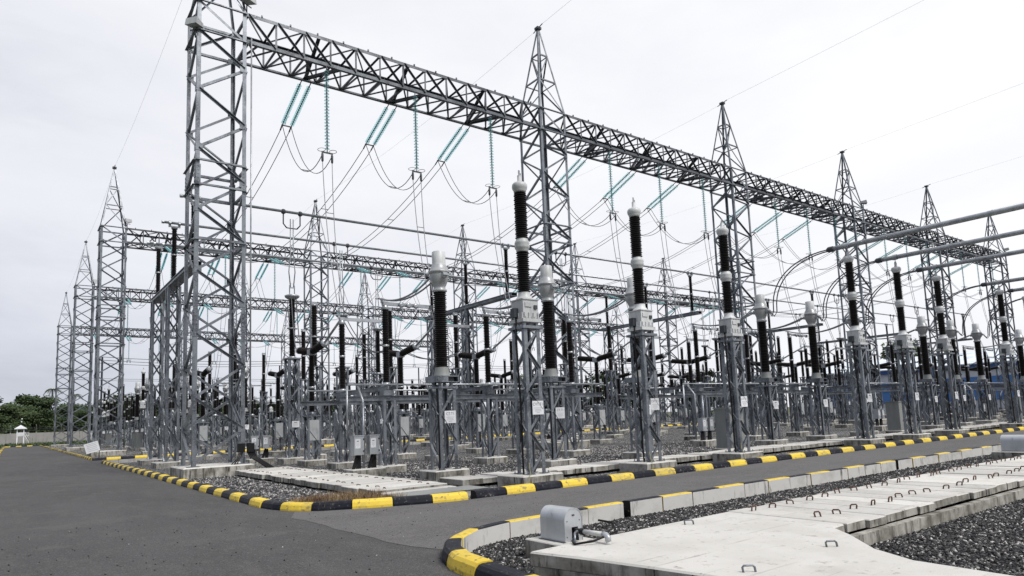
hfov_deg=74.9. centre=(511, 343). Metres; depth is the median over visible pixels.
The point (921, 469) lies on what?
gravel
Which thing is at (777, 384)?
post insulator
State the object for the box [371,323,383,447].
bus contact post
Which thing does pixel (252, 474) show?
trench cover
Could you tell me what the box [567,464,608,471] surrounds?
trench cover
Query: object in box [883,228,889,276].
suspension string
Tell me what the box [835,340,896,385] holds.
disconnector
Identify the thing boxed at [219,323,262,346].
overhead conductor
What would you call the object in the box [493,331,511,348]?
tube lead
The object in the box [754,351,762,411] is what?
post insulator
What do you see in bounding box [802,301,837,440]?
current transformer
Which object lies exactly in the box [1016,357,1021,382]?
disconnector
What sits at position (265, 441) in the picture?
drive box stand
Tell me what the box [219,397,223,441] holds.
circuit breaker
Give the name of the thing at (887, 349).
bus support
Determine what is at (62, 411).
tree
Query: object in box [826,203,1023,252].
line tube
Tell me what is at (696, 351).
disconnector
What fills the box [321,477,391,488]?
trench cover
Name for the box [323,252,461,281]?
gantry beam
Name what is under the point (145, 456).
kerb
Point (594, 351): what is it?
twin lead
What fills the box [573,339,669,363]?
twin lead
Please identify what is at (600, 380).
current transformer
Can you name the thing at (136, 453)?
gravel yard
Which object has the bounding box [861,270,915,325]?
curved lead
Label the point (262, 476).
trench cover
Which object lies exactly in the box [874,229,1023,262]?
line tube
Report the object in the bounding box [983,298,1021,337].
curved lead
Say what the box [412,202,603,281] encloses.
overhead conductor
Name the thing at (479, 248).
overhead conductor
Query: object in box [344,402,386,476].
drive box stand
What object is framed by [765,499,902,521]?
trench cover
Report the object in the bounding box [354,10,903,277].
earth wire
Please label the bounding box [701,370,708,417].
post insulator
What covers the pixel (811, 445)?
trench cover
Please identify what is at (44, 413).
tree
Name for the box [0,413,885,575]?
road
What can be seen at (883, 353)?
tree
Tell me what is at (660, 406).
post insulator
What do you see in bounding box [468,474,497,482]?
trench cover
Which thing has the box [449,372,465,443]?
circuit breaker
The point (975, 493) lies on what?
trench cover
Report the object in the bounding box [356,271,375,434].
gantry column
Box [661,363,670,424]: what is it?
post insulator
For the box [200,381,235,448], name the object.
disconnector
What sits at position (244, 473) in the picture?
trench cover
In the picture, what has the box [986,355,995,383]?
disconnector
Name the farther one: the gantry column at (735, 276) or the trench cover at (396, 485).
the gantry column at (735, 276)
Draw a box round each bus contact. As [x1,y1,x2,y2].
[281,209,301,286]
[333,242,348,307]
[369,266,383,319]
[554,252,566,310]
[561,272,570,310]
[566,289,574,332]
[698,302,704,338]
[709,291,715,333]
[833,294,839,333]
[889,314,895,345]
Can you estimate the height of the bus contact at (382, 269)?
3.943 m
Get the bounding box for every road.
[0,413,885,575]
[291,430,1023,549]
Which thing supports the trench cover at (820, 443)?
on the gravel yard at (674, 435)
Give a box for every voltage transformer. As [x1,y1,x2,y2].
[101,388,105,444]
[102,388,110,446]
[134,368,145,448]
[141,389,147,442]
[187,368,191,444]
[268,387,273,438]
[493,372,501,430]
[498,170,563,486]
[585,374,592,424]
[619,197,676,472]
[660,376,667,420]
[712,218,763,461]
[843,248,885,446]
[891,260,931,440]
[931,269,969,435]
[995,284,1023,428]
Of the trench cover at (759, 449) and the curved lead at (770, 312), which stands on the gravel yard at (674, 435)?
the trench cover at (759, 449)
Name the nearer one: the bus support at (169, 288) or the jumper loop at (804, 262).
the bus support at (169, 288)
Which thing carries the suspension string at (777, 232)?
hanging from the gantry beam at (756, 199)
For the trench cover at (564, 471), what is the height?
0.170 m
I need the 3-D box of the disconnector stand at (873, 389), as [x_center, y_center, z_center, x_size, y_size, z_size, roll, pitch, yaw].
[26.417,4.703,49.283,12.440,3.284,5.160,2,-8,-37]
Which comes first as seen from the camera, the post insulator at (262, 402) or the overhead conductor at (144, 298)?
the post insulator at (262, 402)
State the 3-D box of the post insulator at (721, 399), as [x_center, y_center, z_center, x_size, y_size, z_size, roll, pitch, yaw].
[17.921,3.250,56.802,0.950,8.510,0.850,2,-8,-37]
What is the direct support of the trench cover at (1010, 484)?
on the trench wall at (871, 536)
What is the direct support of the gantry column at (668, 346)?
on the gravel yard at (136, 453)
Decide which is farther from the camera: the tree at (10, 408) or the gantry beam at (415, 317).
the tree at (10, 408)
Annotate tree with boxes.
[0,396,5,425]
[0,402,42,433]
[0,414,17,433]
[6,393,48,422]
[17,405,56,432]
[24,395,60,413]
[29,412,66,432]
[44,388,63,396]
[51,402,81,431]
[66,409,92,430]
[74,417,108,430]
[76,403,92,409]
[92,395,130,429]
[112,407,141,428]
[113,393,140,405]
[256,401,275,421]
[318,393,342,412]
[584,368,631,413]
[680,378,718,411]
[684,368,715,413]
[880,339,949,358]
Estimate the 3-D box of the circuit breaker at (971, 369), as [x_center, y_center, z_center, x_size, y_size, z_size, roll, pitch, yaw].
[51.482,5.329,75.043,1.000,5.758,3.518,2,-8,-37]
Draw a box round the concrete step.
[377,485,456,495]
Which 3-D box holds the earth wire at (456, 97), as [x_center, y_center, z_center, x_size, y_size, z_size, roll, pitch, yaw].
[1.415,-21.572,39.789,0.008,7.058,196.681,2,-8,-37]
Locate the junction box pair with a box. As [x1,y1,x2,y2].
[231,442,273,467]
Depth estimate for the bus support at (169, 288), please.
34.09 m
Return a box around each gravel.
[470,479,883,573]
[848,453,1000,481]
[869,498,1023,575]
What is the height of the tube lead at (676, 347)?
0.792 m
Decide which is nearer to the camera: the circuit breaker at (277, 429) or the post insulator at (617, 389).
the circuit breaker at (277, 429)
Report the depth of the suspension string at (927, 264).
66.77 m
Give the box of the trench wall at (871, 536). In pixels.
[850,487,1023,545]
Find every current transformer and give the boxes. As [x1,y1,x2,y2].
[107,395,113,432]
[129,382,141,449]
[139,378,153,450]
[179,363,190,452]
[190,379,200,447]
[220,384,228,444]
[240,382,245,443]
[245,362,248,448]
[252,396,257,435]
[281,396,283,416]
[297,363,303,443]
[321,394,328,438]
[330,395,332,434]
[355,378,359,435]
[420,250,469,479]
[425,387,428,432]
[471,366,474,418]
[479,379,485,420]
[506,379,510,430]
[535,265,577,467]
[535,369,541,432]
[594,370,602,428]
[599,379,606,424]
[622,277,662,458]
[669,370,677,424]
[691,370,696,422]
[752,294,788,445]
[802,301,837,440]
[845,307,878,435]
[914,316,944,429]
[946,320,973,425]
[969,323,997,423]
[1012,329,1023,418]
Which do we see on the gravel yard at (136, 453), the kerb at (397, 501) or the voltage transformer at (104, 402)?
the voltage transformer at (104, 402)
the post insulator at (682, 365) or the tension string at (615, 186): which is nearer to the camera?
the tension string at (615, 186)
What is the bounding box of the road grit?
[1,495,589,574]
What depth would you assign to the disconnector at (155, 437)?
62.79 m
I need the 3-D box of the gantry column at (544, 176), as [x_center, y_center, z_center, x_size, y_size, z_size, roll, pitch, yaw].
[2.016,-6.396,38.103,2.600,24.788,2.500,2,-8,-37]
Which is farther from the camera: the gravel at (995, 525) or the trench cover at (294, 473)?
the trench cover at (294, 473)
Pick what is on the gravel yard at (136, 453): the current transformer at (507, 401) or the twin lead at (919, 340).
the current transformer at (507, 401)
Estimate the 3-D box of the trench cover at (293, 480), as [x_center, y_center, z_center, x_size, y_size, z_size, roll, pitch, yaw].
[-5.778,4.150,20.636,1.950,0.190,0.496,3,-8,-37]
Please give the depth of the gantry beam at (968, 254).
75.49 m
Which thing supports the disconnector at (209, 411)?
on the gravel yard at (136, 453)
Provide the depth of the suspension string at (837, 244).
56.19 m
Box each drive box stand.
[246,413,273,465]
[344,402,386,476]
[538,412,550,440]
[693,396,716,446]
[711,401,715,431]
[829,398,838,422]
[873,392,887,430]
[977,403,990,419]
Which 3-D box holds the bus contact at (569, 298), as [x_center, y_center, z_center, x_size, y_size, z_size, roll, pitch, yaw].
[4.949,-2.727,56.464,1.060,3.943,0.220,2,-8,-37]
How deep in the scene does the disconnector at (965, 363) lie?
56.04 m
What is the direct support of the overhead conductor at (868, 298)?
hanging from the tension string
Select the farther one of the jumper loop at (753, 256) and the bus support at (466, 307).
the jumper loop at (753, 256)
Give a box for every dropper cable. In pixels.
[214,302,227,380]
[265,305,276,380]
[322,162,343,315]
[349,311,363,381]
[413,181,433,320]
[489,196,512,325]
[491,321,502,370]
[610,220,627,306]
[660,230,688,336]
[704,239,723,316]
[778,256,805,344]
[809,260,836,345]
[838,267,848,307]
[887,277,912,349]
[909,282,934,352]
[964,293,987,354]
[980,295,999,350]
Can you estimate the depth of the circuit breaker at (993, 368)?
77.21 m
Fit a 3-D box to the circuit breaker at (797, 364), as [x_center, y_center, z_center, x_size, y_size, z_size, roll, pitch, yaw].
[23.039,4.102,53.853,1.000,5.758,3.518,2,-8,-37]
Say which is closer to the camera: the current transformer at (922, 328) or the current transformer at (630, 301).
the current transformer at (630, 301)
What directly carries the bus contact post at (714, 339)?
on the gravel yard at (674, 435)
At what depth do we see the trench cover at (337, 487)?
17.59 m
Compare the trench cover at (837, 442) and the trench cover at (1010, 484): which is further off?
the trench cover at (837, 442)
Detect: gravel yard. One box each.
[47,414,849,457]
[119,411,1006,499]
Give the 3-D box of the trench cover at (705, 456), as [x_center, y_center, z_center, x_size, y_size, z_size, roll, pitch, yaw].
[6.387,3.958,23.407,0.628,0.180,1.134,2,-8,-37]
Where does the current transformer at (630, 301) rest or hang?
on the gravel yard at (674, 435)
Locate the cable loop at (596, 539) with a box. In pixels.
[571,519,617,544]
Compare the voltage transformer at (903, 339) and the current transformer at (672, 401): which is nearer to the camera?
the voltage transformer at (903, 339)
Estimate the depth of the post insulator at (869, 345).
72.93 m
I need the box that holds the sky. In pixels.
[0,0,1023,420]
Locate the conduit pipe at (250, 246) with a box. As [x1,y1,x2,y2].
[249,38,251,441]
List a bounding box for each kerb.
[52,448,93,460]
[92,423,697,460]
[101,460,269,507]
[102,425,697,462]
[261,426,1023,510]
[442,444,1000,575]
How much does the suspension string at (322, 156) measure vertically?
4.510 m
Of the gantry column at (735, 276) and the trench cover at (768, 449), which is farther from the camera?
the gantry column at (735, 276)
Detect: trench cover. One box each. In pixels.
[235,466,288,474]
[239,467,293,475]
[243,468,295,475]
[246,468,302,476]
[251,468,305,477]
[254,469,311,477]
[258,469,314,478]
[266,470,327,479]
[271,471,323,479]
[272,471,335,481]
[277,472,341,481]
[284,473,339,482]
[291,473,357,483]
[295,474,356,484]
[300,474,366,485]
[307,475,372,486]
[312,476,381,487]
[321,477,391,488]
[327,477,395,489]
[335,478,409,490]
[341,480,417,492]
[349,481,422,493]
[359,481,434,493]
[367,482,446,493]
[439,476,482,485]
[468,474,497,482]
[480,472,509,475]
[516,469,556,471]
[538,467,574,474]
[555,466,590,472]
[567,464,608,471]
[582,462,619,469]
[601,460,626,462]
[640,457,675,459]
[654,455,689,461]
[666,455,699,460]
[677,453,712,459]
[721,449,754,450]
[728,505,865,531]
[733,448,763,451]
[744,447,772,452]
[753,503,886,527]
[755,446,783,451]
[762,445,791,449]
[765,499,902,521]
[781,444,808,448]
[784,495,917,517]
[787,443,817,447]
[791,445,799,449]
[796,442,823,446]
[802,492,934,513]
[808,441,833,445]
[816,488,943,507]
[817,440,843,443]
[821,441,842,444]
[833,487,956,505]
[851,484,969,501]
[864,481,985,498]
[871,435,889,438]
[876,478,997,494]
[886,476,1006,491]
[900,473,1016,488]
[916,472,1023,486]
[927,470,1023,477]
[934,468,1023,475]
[949,466,1023,472]
[953,464,1023,470]
[968,463,1023,467]
[972,461,1023,466]
[979,460,1023,464]
[990,458,1023,462]
[1000,457,1023,460]
[1008,456,1023,459]
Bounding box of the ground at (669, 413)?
[0,406,807,449]
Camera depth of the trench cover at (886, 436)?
31.05 m
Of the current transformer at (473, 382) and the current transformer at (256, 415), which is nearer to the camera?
the current transformer at (473, 382)
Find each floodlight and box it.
[124,218,131,227]
[185,16,202,37]
[240,0,256,12]
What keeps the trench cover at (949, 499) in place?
on the trench wall at (871, 536)
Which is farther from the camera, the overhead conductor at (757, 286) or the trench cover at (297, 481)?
the overhead conductor at (757, 286)
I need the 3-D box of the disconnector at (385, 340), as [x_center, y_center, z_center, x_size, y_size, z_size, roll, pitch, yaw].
[-5.141,0.226,26.315,2.340,3.192,4.397,2,-8,-37]
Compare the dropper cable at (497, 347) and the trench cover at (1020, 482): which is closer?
the trench cover at (1020, 482)
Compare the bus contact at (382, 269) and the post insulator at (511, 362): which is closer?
the bus contact at (382, 269)
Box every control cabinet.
[104,433,113,447]
[130,432,135,449]
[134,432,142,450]
[712,407,745,450]
[885,401,907,433]
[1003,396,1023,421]
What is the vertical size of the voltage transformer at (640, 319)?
8.550 m
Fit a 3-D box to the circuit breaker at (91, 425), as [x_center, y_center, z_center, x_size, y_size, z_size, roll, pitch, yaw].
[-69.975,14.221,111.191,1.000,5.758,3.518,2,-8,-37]
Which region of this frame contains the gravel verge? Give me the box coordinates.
[491,479,1023,573]
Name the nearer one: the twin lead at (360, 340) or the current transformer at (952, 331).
the twin lead at (360, 340)
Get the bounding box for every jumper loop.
[282,125,330,173]
[366,145,419,189]
[438,161,494,203]
[554,187,614,226]
[603,199,659,235]
[647,209,706,244]
[727,235,776,257]
[752,232,808,263]
[782,240,839,269]
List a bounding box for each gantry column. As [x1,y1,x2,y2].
[50,292,72,447]
[65,240,94,450]
[87,166,127,456]
[170,0,255,478]
[179,313,191,416]
[234,262,251,417]
[281,312,293,415]
[303,199,334,443]
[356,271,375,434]
[367,317,378,408]
[446,322,453,406]
[453,223,479,433]
[457,281,472,430]
[519,24,589,449]
[541,309,555,366]
[567,242,597,428]
[611,299,626,413]
[656,258,682,422]
[709,100,770,433]
[731,270,750,410]
[832,149,886,424]
[918,184,968,417]
[983,210,1023,412]
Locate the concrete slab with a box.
[530,512,1011,575]
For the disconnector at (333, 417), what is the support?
on the gravel yard at (136, 453)
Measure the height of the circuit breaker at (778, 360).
5.758 m
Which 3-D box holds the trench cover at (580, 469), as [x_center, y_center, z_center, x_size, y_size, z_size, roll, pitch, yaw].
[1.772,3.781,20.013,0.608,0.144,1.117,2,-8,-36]
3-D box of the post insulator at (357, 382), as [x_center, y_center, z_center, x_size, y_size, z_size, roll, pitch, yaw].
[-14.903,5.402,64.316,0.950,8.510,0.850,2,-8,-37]
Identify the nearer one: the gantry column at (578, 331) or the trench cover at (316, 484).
the trench cover at (316, 484)
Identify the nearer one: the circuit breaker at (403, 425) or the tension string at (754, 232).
the circuit breaker at (403, 425)
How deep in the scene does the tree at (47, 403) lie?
183.28 m
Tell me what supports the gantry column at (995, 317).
on the gravel yard at (674, 435)
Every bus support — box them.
[137,195,201,468]
[421,243,516,446]
[601,271,701,433]
[726,290,822,425]
[817,312,908,418]
[882,313,972,412]
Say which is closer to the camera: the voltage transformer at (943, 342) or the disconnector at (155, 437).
the voltage transformer at (943, 342)
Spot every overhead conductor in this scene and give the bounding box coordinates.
[127,275,154,308]
[178,131,288,255]
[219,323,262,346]
[236,150,370,262]
[280,165,441,267]
[369,191,554,277]
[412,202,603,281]
[450,211,647,285]
[512,228,715,292]
[568,235,748,295]
[575,242,780,298]
[650,264,842,306]
[660,253,829,304]
[671,263,873,308]
[710,271,908,312]
[753,276,922,314]
[773,279,941,316]
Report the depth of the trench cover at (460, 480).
17.40 m
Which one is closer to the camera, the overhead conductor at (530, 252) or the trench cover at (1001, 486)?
the trench cover at (1001, 486)
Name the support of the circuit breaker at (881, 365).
on the gravel yard at (674, 435)
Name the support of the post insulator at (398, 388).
on the gravel yard at (136, 453)
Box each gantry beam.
[72,325,175,338]
[94,286,235,307]
[124,228,309,266]
[198,331,283,342]
[239,13,540,139]
[247,297,361,315]
[295,335,370,345]
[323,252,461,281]
[370,306,460,321]
[380,339,429,347]
[468,269,575,293]
[469,313,543,325]
[548,114,731,191]
[555,319,616,331]
[579,283,665,302]
[667,293,737,309]
[727,172,854,224]
[845,209,939,248]
[929,235,1001,265]
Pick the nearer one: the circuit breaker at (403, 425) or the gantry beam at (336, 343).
the circuit breaker at (403, 425)
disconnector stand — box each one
[299,383,602,472]
[619,383,809,444]
[797,383,933,430]
[908,383,1011,421]
[991,385,1023,414]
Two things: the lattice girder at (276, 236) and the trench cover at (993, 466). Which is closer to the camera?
the trench cover at (993, 466)
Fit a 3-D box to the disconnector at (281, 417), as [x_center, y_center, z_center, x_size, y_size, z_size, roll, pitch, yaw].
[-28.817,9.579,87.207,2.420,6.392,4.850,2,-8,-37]
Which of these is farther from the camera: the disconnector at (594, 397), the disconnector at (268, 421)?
the disconnector at (268, 421)
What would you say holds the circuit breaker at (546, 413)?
on the gravel yard at (674, 435)
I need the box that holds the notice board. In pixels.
[84,441,99,457]
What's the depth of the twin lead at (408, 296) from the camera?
22.62 m
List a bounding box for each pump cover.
[525,505,591,557]
[991,435,1023,459]
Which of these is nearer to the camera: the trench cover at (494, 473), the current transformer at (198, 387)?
the trench cover at (494, 473)
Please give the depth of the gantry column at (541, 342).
120.77 m
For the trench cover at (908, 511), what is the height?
0.194 m
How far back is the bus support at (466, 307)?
44.29 m
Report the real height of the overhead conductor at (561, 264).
2.329 m
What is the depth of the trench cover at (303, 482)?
19.49 m
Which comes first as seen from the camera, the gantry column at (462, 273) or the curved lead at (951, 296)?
the curved lead at (951, 296)
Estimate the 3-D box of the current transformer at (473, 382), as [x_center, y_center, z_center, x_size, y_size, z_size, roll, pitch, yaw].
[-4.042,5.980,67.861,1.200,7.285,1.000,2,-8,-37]
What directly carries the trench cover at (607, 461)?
on the gravel yard at (674, 435)
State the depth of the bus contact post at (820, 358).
70.76 m
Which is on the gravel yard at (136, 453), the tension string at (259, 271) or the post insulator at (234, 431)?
the post insulator at (234, 431)
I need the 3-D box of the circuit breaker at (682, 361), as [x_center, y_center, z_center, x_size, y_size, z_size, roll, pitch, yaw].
[12.399,3.643,45.926,1.000,5.758,3.518,2,-8,-37]
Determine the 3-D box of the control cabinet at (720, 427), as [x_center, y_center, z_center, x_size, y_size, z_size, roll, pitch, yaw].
[8.975,3.584,27.505,1.150,1.865,0.900,2,-8,-37]
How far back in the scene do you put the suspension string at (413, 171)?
32.29 m
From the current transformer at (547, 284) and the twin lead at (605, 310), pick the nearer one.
the current transformer at (547, 284)
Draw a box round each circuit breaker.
[90,412,92,442]
[127,399,136,448]
[172,384,181,448]
[196,363,212,459]
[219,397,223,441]
[267,365,287,455]
[280,384,292,446]
[296,339,328,466]
[332,366,355,449]
[382,340,419,459]
[410,385,427,438]
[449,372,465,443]
[457,343,495,453]
[491,370,513,440]
[534,370,557,437]
[577,348,617,443]
[579,385,590,429]
[604,371,631,432]
[621,384,636,426]
[625,350,667,438]
[649,370,665,429]
[667,371,695,428]
[667,384,686,422]
[670,352,711,435]
[744,355,784,429]
[775,359,810,428]
[775,374,790,421]
[809,358,843,425]
[832,376,846,416]
[870,362,891,408]
[880,364,906,400]
[911,363,933,417]
[961,365,984,414]
[968,365,999,413]
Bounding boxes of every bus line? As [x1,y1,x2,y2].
[72,377,522,444]
[76,379,500,409]
[93,363,685,418]
[97,360,628,440]
[99,357,713,450]
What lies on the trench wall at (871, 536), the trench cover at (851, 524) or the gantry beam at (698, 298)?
the trench cover at (851, 524)
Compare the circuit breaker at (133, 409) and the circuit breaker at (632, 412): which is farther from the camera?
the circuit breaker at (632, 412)
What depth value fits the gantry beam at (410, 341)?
142.95 m
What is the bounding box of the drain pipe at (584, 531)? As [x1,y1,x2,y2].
[572,527,610,544]
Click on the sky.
(76, 75)
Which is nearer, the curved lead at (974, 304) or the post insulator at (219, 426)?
the curved lead at (974, 304)
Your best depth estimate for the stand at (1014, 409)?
47.99 m
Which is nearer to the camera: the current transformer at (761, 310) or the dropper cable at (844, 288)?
the current transformer at (761, 310)
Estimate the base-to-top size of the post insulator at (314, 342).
8.510 m
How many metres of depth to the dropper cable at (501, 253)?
34.20 m
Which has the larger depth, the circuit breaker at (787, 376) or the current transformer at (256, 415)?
the current transformer at (256, 415)
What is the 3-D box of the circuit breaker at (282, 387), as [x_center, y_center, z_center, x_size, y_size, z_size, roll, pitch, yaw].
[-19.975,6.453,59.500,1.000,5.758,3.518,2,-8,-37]
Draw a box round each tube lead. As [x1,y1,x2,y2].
[324,321,338,341]
[416,326,433,345]
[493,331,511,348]
[615,341,629,352]
[666,340,685,354]
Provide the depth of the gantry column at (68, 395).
105.53 m
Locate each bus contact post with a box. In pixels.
[277,285,306,464]
[330,304,349,455]
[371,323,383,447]
[558,310,577,439]
[566,331,583,438]
[570,338,585,435]
[701,341,713,416]
[712,331,722,407]
[798,349,809,421]
[817,342,825,421]
[836,332,851,422]
[872,351,885,415]
[893,345,903,395]
[919,341,932,416]
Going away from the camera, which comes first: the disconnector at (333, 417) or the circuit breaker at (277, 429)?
the circuit breaker at (277, 429)
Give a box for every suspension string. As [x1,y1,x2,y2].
[125,308,129,335]
[205,308,209,338]
[221,257,227,301]
[272,261,277,304]
[317,66,336,163]
[408,92,424,181]
[485,117,499,196]
[606,151,617,220]
[657,163,665,230]
[702,178,710,239]
[774,197,781,253]
[806,208,812,260]
[834,214,841,266]
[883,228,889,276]
[905,238,911,280]
[925,242,930,284]
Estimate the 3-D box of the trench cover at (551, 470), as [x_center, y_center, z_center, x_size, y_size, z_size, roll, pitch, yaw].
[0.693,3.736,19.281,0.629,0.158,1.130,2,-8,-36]
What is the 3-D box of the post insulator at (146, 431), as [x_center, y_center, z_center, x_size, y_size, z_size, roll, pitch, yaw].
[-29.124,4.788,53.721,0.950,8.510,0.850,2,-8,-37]
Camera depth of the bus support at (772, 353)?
65.29 m
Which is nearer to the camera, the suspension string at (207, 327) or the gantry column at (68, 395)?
the suspension string at (207, 327)
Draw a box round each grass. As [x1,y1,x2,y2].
[0,432,270,447]
[288,487,385,502]
[319,491,406,506]
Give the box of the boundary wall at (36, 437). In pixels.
[0,410,592,444]
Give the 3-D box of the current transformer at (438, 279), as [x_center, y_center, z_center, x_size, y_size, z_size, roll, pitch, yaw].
[-2.215,0.680,21.022,1.200,7.285,1.000,2,-8,-37]
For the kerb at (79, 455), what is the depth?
54.73 m
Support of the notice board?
on the gravel yard at (136, 453)
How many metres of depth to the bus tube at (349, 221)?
39.47 m
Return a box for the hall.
[810,347,1023,414]
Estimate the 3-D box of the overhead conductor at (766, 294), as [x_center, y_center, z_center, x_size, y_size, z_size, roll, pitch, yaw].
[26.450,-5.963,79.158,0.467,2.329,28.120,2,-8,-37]
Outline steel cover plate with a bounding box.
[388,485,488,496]
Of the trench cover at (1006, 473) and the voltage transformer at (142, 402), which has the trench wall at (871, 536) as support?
the trench cover at (1006, 473)
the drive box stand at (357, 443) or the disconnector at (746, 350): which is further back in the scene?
the disconnector at (746, 350)
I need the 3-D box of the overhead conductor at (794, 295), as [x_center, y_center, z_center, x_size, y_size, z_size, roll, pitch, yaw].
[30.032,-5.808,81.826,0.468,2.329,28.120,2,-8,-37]
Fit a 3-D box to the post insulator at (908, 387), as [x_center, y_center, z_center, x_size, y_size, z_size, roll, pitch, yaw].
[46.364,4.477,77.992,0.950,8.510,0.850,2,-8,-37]
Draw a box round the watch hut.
[15,418,29,443]
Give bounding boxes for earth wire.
[72,0,181,279]
[235,0,570,264]
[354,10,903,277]
[423,84,1019,298]
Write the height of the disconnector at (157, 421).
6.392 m
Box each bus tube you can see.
[147,241,891,324]
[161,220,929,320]
[179,194,968,315]
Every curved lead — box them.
[768,250,825,316]
[819,261,874,320]
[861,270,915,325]
[929,285,980,332]
[958,291,1007,335]
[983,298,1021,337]
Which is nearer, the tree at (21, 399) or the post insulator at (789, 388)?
the post insulator at (789, 388)
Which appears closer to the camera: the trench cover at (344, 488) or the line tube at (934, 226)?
the trench cover at (344, 488)
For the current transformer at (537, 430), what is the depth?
72.92 m
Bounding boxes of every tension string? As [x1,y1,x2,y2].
[254,260,267,280]
[280,76,310,132]
[363,104,396,150]
[435,121,469,165]
[551,154,586,190]
[600,171,635,202]
[644,179,678,210]
[751,211,783,235]
[779,219,811,241]
[945,263,971,277]
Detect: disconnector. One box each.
[109,397,134,447]
[122,392,145,447]
[125,406,132,443]
[153,381,181,451]
[153,397,163,442]
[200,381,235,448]
[208,392,228,442]
[251,381,284,435]
[252,396,275,435]
[267,402,284,434]
[277,394,284,440]
[332,381,364,438]
[333,298,432,389]
[370,382,403,434]
[404,391,425,433]
[405,381,428,436]
[428,306,509,391]
[498,390,510,431]
[508,313,600,390]
[585,381,603,422]
[647,324,718,384]
[684,328,758,388]
[735,331,807,384]
[803,339,874,387]
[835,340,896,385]
[863,343,929,378]
[913,346,973,386]
[933,348,992,384]
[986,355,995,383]
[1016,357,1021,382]
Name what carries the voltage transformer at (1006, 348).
on the gravel yard at (674, 435)
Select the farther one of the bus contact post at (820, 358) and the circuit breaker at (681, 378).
the bus contact post at (820, 358)
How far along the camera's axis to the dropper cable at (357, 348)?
69.53 m
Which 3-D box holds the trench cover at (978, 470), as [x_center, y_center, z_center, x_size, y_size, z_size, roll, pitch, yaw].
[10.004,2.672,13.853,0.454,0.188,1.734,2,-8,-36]
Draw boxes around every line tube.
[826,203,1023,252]
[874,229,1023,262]
[915,249,1023,272]
[980,277,1023,286]
[1007,287,1023,292]
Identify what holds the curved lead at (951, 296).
hanging from the line tube at (996, 282)
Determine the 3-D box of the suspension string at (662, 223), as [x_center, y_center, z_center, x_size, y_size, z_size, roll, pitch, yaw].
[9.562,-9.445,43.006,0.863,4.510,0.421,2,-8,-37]
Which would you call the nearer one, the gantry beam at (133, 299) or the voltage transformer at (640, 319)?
the voltage transformer at (640, 319)
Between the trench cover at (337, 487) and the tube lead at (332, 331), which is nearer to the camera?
the trench cover at (337, 487)
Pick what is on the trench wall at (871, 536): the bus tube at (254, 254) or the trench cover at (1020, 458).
the trench cover at (1020, 458)
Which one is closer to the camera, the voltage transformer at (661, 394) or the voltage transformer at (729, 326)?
the voltage transformer at (729, 326)
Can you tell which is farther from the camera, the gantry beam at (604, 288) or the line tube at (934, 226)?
the gantry beam at (604, 288)
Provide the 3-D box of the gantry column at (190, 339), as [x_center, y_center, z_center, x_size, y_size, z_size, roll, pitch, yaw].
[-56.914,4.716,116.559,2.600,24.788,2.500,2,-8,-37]
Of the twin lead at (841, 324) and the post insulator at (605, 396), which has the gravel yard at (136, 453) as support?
the post insulator at (605, 396)
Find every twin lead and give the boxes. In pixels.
[291,297,299,348]
[341,316,381,352]
[377,329,456,359]
[378,278,431,301]
[480,289,538,309]
[564,298,624,315]
[572,331,625,359]
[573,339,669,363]
[691,312,751,325]
[742,317,801,329]
[787,322,845,333]
[865,329,914,339]
[889,334,938,341]
[917,335,968,343]
[962,340,1011,347]
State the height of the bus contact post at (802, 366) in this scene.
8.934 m
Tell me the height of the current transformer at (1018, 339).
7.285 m
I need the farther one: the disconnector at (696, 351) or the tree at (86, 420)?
the tree at (86, 420)
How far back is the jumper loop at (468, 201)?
37.17 m
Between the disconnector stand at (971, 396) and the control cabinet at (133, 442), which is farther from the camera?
the control cabinet at (133, 442)
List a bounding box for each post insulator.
[116,384,126,449]
[141,365,154,454]
[168,362,180,453]
[168,379,170,448]
[168,387,172,446]
[202,351,213,451]
[213,379,222,446]
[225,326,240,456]
[233,363,240,446]
[259,353,270,447]
[291,364,297,446]
[297,329,308,452]
[303,302,326,458]
[324,384,331,438]
[354,355,360,435]
[359,332,369,448]
[381,308,402,453]
[397,358,402,439]
[410,379,417,436]
[421,385,424,420]
[449,312,469,448]
[461,337,475,441]
[503,359,511,433]
[507,339,515,437]
[559,322,577,438]
[602,369,609,428]
[606,324,623,437]
[615,362,623,427]
[619,344,632,431]
[648,331,664,434]
[656,370,664,424]
[657,380,663,429]
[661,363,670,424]
[678,370,682,423]
[679,347,692,427]
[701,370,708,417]
[717,332,728,407]
[748,334,760,426]
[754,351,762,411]
[776,336,790,425]
[776,352,782,419]
[787,367,793,417]
[825,339,837,419]
[833,354,842,417]
[868,343,876,382]
[905,349,911,411]
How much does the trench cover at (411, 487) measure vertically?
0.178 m
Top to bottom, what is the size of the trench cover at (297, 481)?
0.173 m

